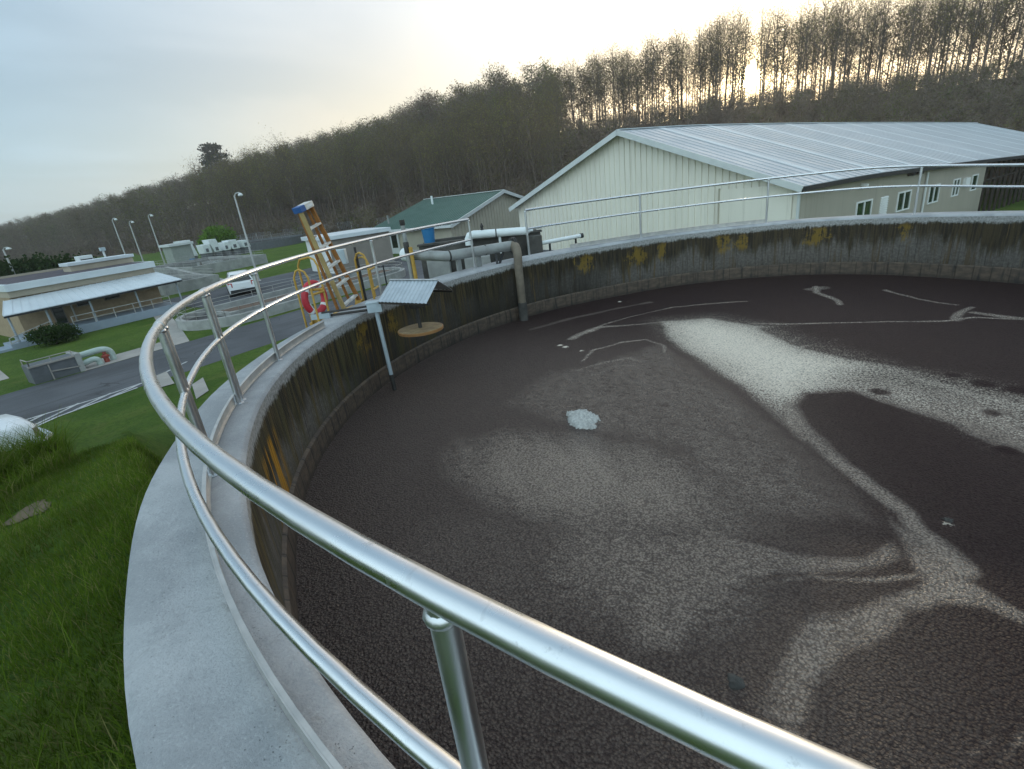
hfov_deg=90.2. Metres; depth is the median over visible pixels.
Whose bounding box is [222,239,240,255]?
filter unit
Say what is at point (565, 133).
ridge tree
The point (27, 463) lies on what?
grass
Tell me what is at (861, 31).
ridge tree
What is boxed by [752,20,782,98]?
ridge tree
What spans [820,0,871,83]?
ridge tree
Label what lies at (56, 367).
concrete vault
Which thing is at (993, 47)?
ridge tree
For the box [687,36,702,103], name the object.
ridge tree
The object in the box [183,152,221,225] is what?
slope tree
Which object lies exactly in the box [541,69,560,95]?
ridge tree
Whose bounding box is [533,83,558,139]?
ridge tree
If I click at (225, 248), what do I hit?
filter unit
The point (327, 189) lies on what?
slope tree
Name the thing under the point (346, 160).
slope tree
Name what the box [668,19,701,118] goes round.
ridge tree
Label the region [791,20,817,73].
ridge tree
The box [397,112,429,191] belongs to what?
slope tree
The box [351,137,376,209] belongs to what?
slope tree
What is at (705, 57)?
ridge tree
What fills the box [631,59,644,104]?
ridge tree
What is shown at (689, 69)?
ridge tree
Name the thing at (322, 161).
slope tree
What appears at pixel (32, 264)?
hedge
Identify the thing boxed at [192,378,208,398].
stepping slab
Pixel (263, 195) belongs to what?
slope tree
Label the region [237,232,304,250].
round tank
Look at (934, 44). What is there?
ridge tree
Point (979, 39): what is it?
ridge tree
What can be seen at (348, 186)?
slope tree
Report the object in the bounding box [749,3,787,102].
ridge tree
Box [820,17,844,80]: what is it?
ridge tree
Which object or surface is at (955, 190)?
window
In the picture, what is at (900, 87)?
thicket
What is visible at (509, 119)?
slope tree
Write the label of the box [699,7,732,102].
ridge tree
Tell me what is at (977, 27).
ridge tree
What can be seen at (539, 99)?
ridge tree
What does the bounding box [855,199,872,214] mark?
window
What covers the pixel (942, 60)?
ridge tree
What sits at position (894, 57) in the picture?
ridge tree
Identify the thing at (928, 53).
ridge tree
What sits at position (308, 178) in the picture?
slope tree
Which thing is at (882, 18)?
ridge tree
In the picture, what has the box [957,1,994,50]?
ridge tree
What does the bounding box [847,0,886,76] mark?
ridge tree
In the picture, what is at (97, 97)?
sky
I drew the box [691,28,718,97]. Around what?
ridge tree
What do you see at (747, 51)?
ridge tree
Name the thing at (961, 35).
ridge tree
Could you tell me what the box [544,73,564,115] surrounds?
ridge tree
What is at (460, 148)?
slope tree
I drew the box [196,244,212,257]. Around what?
filter unit
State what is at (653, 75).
ridge tree
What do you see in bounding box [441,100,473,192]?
slope tree
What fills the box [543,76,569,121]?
ridge tree
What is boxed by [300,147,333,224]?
slope tree
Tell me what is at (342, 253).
conduit post
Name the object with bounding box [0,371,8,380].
side path
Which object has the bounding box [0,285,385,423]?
road
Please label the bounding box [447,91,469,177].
slope tree
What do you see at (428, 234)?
plastic tub
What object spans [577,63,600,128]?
ridge tree
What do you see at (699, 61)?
ridge tree
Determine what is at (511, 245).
inlet pipe
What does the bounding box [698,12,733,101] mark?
ridge tree
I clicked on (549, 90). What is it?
ridge tree
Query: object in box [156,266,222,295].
settling basin
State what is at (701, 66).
ridge tree
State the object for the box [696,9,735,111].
ridge tree
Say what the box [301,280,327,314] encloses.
life ring
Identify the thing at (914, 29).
ridge tree
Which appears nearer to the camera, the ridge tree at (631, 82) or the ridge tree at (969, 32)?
the ridge tree at (969, 32)
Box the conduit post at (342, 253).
[335,247,387,300]
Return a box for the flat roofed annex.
[301,227,393,273]
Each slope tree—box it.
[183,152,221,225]
[186,170,223,225]
[193,157,233,228]
[203,149,245,233]
[217,153,246,220]
[219,152,248,229]
[226,145,262,233]
[229,156,255,233]
[231,144,276,224]
[240,136,281,228]
[246,157,283,235]
[247,144,276,212]
[255,125,302,231]
[263,132,298,221]
[264,140,303,226]
[268,146,302,226]
[271,158,299,219]
[280,158,308,203]
[288,145,312,229]
[294,142,326,208]
[296,150,320,210]
[297,141,326,221]
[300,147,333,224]
[301,131,349,226]
[301,132,335,207]
[301,139,332,216]
[322,131,355,216]
[322,133,348,211]
[323,141,356,227]
[324,139,342,208]
[328,130,365,219]
[330,140,353,207]
[332,128,363,210]
[334,123,367,219]
[335,125,381,215]
[339,119,366,204]
[344,136,374,207]
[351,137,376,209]
[353,122,378,197]
[357,116,384,201]
[363,132,402,212]
[365,124,389,203]
[371,122,398,198]
[376,115,404,207]
[386,114,410,186]
[390,121,417,192]
[393,116,418,184]
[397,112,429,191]
[410,120,437,195]
[431,96,454,172]
[433,107,456,171]
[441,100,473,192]
[446,102,480,189]
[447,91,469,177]
[448,110,467,191]
[462,126,496,191]
[472,85,495,170]
[490,90,535,178]
[491,94,519,174]
[495,71,517,153]
[502,97,521,177]
[505,76,536,150]
[506,78,536,173]
[509,87,535,181]
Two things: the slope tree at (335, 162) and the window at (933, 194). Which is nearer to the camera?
the window at (933, 194)
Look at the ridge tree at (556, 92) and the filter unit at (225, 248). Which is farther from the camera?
the ridge tree at (556, 92)
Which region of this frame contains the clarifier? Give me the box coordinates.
[175,262,405,330]
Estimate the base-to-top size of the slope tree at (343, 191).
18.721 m
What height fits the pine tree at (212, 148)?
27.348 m
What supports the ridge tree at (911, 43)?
on the hill
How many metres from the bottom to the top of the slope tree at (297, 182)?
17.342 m
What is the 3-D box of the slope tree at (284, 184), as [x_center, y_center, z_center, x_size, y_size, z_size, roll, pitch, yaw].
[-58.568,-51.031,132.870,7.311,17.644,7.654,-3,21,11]
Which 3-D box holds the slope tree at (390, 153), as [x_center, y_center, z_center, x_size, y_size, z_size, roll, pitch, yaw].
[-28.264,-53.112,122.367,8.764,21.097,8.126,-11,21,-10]
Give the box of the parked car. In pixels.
[226,269,256,296]
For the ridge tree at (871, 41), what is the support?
on the hill
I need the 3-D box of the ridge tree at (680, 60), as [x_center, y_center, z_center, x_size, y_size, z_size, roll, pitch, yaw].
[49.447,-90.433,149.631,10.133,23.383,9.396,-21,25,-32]
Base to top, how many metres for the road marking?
0.003 m
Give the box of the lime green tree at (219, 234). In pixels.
[196,222,238,244]
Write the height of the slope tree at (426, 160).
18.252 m
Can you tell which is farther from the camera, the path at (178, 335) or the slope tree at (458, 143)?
the slope tree at (458, 143)
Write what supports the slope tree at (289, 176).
on the hill
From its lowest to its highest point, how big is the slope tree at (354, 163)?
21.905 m
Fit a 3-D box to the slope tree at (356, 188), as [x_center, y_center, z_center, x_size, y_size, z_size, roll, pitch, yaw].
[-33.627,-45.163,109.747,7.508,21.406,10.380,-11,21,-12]
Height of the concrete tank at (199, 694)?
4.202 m
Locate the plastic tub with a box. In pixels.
[421,227,434,242]
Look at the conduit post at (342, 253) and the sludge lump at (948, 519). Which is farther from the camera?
the conduit post at (342, 253)
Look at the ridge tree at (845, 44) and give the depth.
122.91 m
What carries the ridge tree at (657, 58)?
on the hill
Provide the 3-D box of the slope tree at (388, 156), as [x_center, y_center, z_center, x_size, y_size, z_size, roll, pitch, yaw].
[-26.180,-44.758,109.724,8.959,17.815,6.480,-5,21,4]
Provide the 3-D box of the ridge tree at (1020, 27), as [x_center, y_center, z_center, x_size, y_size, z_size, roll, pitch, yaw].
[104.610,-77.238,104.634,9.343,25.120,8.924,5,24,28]
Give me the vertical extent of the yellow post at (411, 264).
4.720 m
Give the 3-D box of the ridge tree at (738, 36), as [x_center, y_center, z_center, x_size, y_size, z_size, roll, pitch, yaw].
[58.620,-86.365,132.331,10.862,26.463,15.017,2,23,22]
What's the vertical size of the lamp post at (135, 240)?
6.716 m
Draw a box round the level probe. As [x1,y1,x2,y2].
[310,300,396,390]
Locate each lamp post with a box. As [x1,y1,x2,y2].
[3,247,14,274]
[112,218,125,253]
[129,221,143,261]
[148,214,165,263]
[234,192,260,280]
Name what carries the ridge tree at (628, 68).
on the hill
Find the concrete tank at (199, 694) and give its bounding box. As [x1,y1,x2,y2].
[123,210,1023,768]
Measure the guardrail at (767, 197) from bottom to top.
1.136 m
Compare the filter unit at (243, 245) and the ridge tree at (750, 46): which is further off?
the ridge tree at (750, 46)
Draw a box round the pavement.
[85,342,162,370]
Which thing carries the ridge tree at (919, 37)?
on the hill
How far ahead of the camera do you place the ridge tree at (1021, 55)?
105.02 m
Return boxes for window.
[75,301,88,306]
[104,295,120,300]
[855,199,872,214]
[895,189,911,212]
[926,183,940,204]
[950,178,960,196]
[970,174,978,190]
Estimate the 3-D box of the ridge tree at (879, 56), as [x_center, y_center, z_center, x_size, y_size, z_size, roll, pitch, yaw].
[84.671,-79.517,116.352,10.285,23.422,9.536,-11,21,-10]
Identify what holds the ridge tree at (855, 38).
on the hill
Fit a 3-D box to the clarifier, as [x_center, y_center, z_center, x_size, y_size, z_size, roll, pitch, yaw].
[-13.263,-6.110,32.922,5.400,0.934,15.645,8,25,33]
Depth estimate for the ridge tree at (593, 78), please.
146.88 m
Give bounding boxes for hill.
[3,77,1023,259]
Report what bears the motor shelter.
on the concrete tank at (199, 694)
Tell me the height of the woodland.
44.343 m
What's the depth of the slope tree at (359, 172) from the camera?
107.69 m
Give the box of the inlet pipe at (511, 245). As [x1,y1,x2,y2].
[399,237,527,320]
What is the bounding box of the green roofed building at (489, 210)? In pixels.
[373,189,523,253]
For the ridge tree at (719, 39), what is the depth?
134.61 m
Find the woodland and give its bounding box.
[0,0,1023,257]
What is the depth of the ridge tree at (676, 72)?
145.58 m
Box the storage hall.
[508,122,1023,249]
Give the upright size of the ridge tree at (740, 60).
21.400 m
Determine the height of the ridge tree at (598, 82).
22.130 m
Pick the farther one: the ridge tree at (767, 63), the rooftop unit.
the ridge tree at (767, 63)
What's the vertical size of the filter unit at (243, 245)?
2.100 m
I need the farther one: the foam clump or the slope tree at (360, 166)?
the slope tree at (360, 166)
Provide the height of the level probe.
1.666 m
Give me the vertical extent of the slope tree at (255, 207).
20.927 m
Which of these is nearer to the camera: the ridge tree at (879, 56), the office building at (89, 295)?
the office building at (89, 295)
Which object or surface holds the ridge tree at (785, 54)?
on the hill
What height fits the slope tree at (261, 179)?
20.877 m
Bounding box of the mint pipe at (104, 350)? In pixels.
[79,346,117,365]
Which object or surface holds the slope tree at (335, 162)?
on the hill
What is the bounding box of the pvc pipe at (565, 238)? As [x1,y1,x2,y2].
[542,233,583,250]
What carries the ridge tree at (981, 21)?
on the hill
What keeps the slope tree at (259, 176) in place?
on the hill
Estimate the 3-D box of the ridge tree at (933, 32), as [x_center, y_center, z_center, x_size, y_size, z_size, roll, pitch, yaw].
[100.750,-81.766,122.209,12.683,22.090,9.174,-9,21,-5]
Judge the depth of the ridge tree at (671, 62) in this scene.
137.60 m
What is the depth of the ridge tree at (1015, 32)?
109.86 m
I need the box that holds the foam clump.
[566,409,600,429]
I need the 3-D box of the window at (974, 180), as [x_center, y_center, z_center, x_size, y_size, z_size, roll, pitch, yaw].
[36.366,-15.893,40.100,0.459,1.200,1.155,9,26,36]
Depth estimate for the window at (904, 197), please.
33.78 m
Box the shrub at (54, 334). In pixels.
[22,322,83,347]
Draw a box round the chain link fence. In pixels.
[192,217,385,251]
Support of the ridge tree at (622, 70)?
on the hill
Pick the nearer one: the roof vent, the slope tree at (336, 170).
the roof vent
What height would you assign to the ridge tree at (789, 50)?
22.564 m
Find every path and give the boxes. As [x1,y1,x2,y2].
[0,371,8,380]
[154,314,188,344]
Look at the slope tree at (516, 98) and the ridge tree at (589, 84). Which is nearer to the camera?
the slope tree at (516, 98)
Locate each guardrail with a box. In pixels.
[139,218,875,768]
[524,163,1023,256]
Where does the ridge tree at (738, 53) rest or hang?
on the hill
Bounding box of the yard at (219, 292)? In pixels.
[163,250,552,307]
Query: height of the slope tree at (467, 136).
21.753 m
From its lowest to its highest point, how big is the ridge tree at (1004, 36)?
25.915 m
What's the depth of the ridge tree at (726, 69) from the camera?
142.72 m
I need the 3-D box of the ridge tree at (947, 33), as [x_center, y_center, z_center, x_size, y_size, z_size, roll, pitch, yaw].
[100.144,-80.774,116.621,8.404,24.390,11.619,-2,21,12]
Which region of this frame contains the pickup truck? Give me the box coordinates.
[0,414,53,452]
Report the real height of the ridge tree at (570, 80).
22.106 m
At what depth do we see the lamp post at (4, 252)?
41.68 m
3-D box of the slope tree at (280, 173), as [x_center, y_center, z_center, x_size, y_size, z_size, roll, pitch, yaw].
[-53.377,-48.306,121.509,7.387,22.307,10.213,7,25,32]
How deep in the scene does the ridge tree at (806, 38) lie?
119.31 m
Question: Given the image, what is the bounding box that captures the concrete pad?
[156,371,173,386]
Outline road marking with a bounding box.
[26,362,185,425]
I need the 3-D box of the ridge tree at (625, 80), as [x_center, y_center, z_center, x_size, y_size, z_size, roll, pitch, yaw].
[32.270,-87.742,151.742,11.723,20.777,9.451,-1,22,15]
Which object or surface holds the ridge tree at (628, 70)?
on the hill
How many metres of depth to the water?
4.71 m
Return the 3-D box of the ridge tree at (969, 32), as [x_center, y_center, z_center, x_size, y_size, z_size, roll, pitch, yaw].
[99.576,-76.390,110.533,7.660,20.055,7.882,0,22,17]
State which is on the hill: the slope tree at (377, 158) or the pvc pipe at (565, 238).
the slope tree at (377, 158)
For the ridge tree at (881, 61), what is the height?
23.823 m
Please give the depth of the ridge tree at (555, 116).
112.46 m
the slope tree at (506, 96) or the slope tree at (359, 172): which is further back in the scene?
the slope tree at (506, 96)
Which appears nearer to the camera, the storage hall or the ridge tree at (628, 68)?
the storage hall
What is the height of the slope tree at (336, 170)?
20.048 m
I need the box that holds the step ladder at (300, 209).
[292,200,360,309]
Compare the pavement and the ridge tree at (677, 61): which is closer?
the pavement
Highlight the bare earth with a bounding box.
[3,499,51,525]
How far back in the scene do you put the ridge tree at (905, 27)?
123.12 m
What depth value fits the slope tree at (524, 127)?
110.50 m
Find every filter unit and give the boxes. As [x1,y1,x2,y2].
[173,240,197,258]
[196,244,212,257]
[202,239,222,256]
[218,242,231,255]
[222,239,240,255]
[237,240,249,253]
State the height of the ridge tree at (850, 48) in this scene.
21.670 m
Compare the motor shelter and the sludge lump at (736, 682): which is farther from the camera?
the motor shelter
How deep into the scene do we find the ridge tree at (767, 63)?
138.49 m
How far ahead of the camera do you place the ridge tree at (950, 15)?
108.46 m
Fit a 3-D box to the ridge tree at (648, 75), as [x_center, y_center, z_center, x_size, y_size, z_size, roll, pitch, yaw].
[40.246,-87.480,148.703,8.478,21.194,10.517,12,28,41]
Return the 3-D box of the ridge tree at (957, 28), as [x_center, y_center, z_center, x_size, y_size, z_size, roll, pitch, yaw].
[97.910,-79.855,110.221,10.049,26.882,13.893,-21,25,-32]
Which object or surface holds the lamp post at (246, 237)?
on the yard at (219, 292)
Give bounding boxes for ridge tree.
[528,77,549,124]
[531,93,565,176]
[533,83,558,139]
[534,76,574,168]
[534,112,573,173]
[535,116,570,181]
[540,74,573,119]
[540,77,572,161]
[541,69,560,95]
[542,70,562,125]
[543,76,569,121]
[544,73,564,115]
[544,82,567,158]
[547,76,567,118]
[549,70,567,125]
[556,55,580,118]
[562,55,586,129]
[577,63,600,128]
[583,43,605,122]
[584,43,614,116]
[588,43,612,120]
[588,52,611,117]
[588,61,609,118]
[594,36,630,117]
[594,52,615,121]
[594,70,611,111]
[603,40,626,112]
[604,56,626,124]
[607,53,637,118]
[608,43,640,115]
[609,50,636,123]
[615,42,633,119]
[618,37,638,114]
[620,52,641,112]
[620,54,649,123]
[628,28,669,117]
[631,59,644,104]
[635,39,654,113]
[636,29,669,123]
[637,44,657,118]
[637,52,661,109]
[640,22,669,109]
[657,37,680,109]
[659,29,685,110]
[661,28,687,103]
[663,25,694,107]
[665,42,695,105]
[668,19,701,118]
[668,43,695,117]
[672,37,691,91]
[675,40,701,110]
[677,32,699,112]
[686,28,716,111]
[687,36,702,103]
[688,18,706,86]
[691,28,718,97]
[691,30,716,109]
[692,8,728,95]
[695,27,719,101]
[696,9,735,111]
[697,19,726,97]
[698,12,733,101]
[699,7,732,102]
[699,22,738,105]
[704,3,740,95]
[710,1,751,100]
[717,15,744,108]
[719,27,737,102]
[723,0,758,97]
[724,11,750,96]
[729,17,758,100]
[731,7,759,93]
[731,9,759,101]
[741,20,781,93]
[743,2,780,92]
[747,28,779,95]
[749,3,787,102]
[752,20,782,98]
[753,2,788,90]
[763,0,806,90]
[766,6,799,88]
[767,20,796,87]
[775,14,800,93]
[779,14,823,91]
[783,0,835,90]
[786,0,817,80]
[786,4,831,83]
[786,17,821,89]
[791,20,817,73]
[793,6,819,78]
[794,0,843,102]
[796,4,824,92]
[802,22,828,73]
[808,0,839,99]
[810,2,840,92]
[812,16,840,87]
[817,1,847,70]
[818,1,854,84]
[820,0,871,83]
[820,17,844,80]
[823,0,860,89]
[823,0,879,80]
[827,2,860,85]
[837,6,866,90]
[838,7,869,74]
[839,0,874,81]
[841,0,890,90]
[844,5,877,75]
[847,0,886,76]
[851,0,891,82]
[855,0,908,88]
[858,3,889,78]
[862,0,905,83]
[865,0,907,82]
[871,5,905,79]
[876,0,922,83]
[883,2,911,71]
[886,0,929,74]
[892,0,923,75]
[894,0,939,75]
[897,0,933,74]
[900,0,933,77]
[902,0,938,73]
[904,0,949,74]
[906,0,954,88]
[908,1,951,55]
[912,0,987,77]
[916,0,970,83]
[918,0,975,77]
[931,0,973,75]
[934,0,967,86]
[941,0,989,74]
[943,0,983,74]
[943,0,988,72]
[949,0,987,69]
[951,0,1000,78]
[955,0,999,50]
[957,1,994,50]
[959,0,994,72]
[961,0,1006,67]
[970,0,1010,62]
[971,0,1022,63]
[979,0,1015,81]
[979,0,1021,78]
[984,0,1021,65]
[996,1,1023,77]
[1005,0,1023,65]
[1010,1,1023,73]
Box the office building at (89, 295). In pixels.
[0,254,185,352]
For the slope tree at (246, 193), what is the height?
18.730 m
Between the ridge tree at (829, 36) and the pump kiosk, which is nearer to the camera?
the pump kiosk
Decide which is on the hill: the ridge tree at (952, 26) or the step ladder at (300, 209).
the ridge tree at (952, 26)
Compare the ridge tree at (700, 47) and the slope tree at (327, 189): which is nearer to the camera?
the slope tree at (327, 189)
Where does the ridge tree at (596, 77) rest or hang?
on the hill
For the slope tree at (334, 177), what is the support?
on the hill
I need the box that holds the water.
[296,274,1023,768]
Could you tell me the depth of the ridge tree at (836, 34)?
119.99 m
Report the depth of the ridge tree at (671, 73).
145.44 m
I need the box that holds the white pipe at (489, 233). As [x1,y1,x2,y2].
[465,223,532,252]
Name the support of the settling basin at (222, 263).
on the ground at (116, 418)
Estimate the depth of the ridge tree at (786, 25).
130.21 m
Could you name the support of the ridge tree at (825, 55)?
on the hill
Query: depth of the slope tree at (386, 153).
133.48 m
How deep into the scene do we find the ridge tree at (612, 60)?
142.10 m
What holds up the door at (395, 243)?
in the green roofed building at (489, 210)
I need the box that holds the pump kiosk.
[158,241,194,263]
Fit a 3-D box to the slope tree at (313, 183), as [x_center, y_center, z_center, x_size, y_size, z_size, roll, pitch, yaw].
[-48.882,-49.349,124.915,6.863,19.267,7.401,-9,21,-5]
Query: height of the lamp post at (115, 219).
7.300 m
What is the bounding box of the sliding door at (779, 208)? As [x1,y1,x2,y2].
[719,185,792,223]
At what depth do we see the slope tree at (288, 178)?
108.83 m
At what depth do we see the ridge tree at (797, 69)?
128.68 m
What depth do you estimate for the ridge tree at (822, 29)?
116.14 m
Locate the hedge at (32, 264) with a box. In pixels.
[0,251,98,276]
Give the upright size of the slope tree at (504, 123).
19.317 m
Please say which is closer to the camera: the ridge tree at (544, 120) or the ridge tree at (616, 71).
the ridge tree at (544, 120)
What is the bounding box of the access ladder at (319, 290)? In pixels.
[293,252,378,327]
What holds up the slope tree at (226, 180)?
on the hill
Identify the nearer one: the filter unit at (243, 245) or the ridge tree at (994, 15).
the filter unit at (243, 245)
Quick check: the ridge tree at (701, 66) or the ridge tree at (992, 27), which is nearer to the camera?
the ridge tree at (992, 27)
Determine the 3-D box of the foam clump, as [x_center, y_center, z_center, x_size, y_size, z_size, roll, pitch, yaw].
[0.951,0.427,6.763,0.447,0.158,0.599,-6,21,2]
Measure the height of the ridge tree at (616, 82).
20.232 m
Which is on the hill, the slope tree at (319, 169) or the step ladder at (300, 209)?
the slope tree at (319, 169)
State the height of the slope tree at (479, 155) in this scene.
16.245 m
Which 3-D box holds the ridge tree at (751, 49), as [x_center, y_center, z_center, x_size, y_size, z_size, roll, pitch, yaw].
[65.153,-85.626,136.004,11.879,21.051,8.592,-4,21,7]
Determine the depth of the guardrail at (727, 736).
0.85 m
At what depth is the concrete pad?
18.65 m
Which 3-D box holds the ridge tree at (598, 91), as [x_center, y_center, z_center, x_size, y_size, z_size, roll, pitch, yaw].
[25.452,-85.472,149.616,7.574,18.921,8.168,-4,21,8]
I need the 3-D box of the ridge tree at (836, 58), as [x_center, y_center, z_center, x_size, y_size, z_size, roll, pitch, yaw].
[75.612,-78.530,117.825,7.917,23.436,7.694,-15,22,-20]
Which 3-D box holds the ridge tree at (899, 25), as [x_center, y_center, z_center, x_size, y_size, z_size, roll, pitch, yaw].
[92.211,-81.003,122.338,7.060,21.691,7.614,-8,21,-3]
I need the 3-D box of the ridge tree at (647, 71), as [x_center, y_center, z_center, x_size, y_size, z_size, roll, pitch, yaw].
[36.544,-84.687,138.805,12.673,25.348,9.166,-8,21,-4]
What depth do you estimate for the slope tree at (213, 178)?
115.95 m
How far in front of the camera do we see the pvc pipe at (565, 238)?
14.05 m
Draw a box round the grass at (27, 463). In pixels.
[0,406,167,768]
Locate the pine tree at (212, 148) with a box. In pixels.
[197,142,231,171]
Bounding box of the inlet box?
[417,229,542,278]
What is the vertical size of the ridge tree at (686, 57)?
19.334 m
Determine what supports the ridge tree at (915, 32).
on the hill
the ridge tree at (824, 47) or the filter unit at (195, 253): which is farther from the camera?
the ridge tree at (824, 47)
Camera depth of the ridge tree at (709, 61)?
142.91 m
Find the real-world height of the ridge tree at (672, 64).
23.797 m
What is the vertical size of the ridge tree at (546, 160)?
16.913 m
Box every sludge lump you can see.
[727,673,744,689]
[940,517,952,522]
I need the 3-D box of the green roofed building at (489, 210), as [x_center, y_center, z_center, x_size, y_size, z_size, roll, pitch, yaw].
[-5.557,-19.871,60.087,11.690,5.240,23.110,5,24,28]
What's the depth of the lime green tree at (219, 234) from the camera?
98.40 m
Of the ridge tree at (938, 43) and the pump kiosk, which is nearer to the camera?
the pump kiosk
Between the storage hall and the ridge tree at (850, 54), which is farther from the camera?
the ridge tree at (850, 54)
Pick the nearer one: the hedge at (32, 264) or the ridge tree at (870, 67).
the hedge at (32, 264)
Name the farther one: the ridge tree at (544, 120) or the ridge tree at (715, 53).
the ridge tree at (715, 53)
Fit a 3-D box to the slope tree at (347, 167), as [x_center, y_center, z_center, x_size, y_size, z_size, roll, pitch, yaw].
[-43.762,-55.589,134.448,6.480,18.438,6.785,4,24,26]
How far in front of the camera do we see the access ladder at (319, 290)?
8.16 m
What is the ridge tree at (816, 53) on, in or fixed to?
on the hill
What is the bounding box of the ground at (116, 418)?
[0,180,1023,768]
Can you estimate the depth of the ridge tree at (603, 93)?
151.19 m
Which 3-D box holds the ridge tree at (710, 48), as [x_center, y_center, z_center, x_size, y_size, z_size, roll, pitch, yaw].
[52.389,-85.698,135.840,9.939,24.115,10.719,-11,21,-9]
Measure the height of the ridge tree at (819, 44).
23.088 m
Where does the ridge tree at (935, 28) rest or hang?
on the hill
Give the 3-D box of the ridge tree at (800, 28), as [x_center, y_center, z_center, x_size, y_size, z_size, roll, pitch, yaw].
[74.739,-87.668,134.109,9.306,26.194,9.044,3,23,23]
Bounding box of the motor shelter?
[377,279,452,336]
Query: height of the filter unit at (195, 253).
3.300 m
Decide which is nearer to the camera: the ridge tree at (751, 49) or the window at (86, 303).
the window at (86, 303)
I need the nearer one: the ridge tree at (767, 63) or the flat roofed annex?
the flat roofed annex
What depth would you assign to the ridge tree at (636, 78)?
138.97 m
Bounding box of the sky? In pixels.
[0,0,1023,237]
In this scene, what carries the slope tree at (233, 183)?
on the hill
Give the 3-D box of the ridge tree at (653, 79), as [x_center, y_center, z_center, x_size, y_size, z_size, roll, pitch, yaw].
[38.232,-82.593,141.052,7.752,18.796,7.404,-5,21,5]
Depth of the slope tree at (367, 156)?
124.62 m
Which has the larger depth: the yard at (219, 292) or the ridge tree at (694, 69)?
the ridge tree at (694, 69)
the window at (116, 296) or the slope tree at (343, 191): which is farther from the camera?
the slope tree at (343, 191)
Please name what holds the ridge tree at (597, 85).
on the hill
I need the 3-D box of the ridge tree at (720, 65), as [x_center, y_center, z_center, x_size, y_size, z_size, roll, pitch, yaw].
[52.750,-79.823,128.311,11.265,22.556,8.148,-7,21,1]
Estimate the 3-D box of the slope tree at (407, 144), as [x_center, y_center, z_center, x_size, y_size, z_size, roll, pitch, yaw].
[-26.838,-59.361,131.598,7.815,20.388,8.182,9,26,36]
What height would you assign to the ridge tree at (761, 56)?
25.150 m
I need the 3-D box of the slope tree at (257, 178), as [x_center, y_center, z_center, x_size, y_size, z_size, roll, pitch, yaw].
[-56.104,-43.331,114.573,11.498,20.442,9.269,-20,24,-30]
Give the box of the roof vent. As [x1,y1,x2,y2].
[99,247,105,256]
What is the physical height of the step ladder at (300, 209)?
1.844 m
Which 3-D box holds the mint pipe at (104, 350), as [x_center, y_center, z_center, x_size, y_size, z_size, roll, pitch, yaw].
[-17.930,-1.212,22.058,0.500,0.730,1.374,8,25,33]
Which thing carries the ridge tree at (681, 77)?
on the hill
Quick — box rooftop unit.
[74,255,92,260]
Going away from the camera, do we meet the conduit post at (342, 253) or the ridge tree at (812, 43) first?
the conduit post at (342, 253)
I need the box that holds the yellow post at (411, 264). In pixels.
[399,220,417,278]
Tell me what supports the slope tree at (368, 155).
on the hill
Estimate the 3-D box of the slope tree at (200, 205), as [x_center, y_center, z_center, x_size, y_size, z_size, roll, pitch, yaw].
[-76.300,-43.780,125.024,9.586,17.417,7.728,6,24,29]
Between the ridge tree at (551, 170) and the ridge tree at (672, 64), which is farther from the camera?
the ridge tree at (672, 64)
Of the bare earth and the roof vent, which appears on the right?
the roof vent
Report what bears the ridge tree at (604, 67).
on the hill
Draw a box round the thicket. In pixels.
[0,50,1023,261]
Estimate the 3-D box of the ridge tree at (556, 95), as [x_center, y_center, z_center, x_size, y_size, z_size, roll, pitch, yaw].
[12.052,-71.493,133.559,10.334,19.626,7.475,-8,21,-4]
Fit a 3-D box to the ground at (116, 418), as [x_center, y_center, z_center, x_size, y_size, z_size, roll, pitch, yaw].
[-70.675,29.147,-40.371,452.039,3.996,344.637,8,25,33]
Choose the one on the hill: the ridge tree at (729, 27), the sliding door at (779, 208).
the ridge tree at (729, 27)
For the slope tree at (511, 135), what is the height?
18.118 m
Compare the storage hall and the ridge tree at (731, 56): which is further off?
the ridge tree at (731, 56)
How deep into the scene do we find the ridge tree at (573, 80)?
148.91 m
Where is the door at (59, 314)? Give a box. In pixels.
[50,306,69,324]
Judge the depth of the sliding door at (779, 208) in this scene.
28.48 m
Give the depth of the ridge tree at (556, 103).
101.50 m
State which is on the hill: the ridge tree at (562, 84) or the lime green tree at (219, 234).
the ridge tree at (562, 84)
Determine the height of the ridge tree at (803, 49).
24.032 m
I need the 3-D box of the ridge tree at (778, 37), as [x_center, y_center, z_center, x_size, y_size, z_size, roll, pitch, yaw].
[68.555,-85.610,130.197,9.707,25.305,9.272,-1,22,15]
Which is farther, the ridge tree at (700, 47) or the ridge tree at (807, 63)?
the ridge tree at (700, 47)
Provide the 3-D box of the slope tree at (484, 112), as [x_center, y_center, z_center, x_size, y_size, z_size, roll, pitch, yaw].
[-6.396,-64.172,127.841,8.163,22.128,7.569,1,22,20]
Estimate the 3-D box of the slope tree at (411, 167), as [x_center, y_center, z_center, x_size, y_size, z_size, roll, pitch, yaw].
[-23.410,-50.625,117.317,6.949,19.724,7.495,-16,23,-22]
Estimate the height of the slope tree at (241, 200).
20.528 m
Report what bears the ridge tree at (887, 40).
on the hill
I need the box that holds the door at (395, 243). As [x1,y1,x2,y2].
[390,235,400,253]
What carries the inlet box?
on the ground at (116, 418)
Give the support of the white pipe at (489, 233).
on the inlet box
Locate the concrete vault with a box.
[20,351,86,384]
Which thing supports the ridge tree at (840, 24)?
on the hill
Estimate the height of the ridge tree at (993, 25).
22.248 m
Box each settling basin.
[153,250,267,273]
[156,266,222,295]

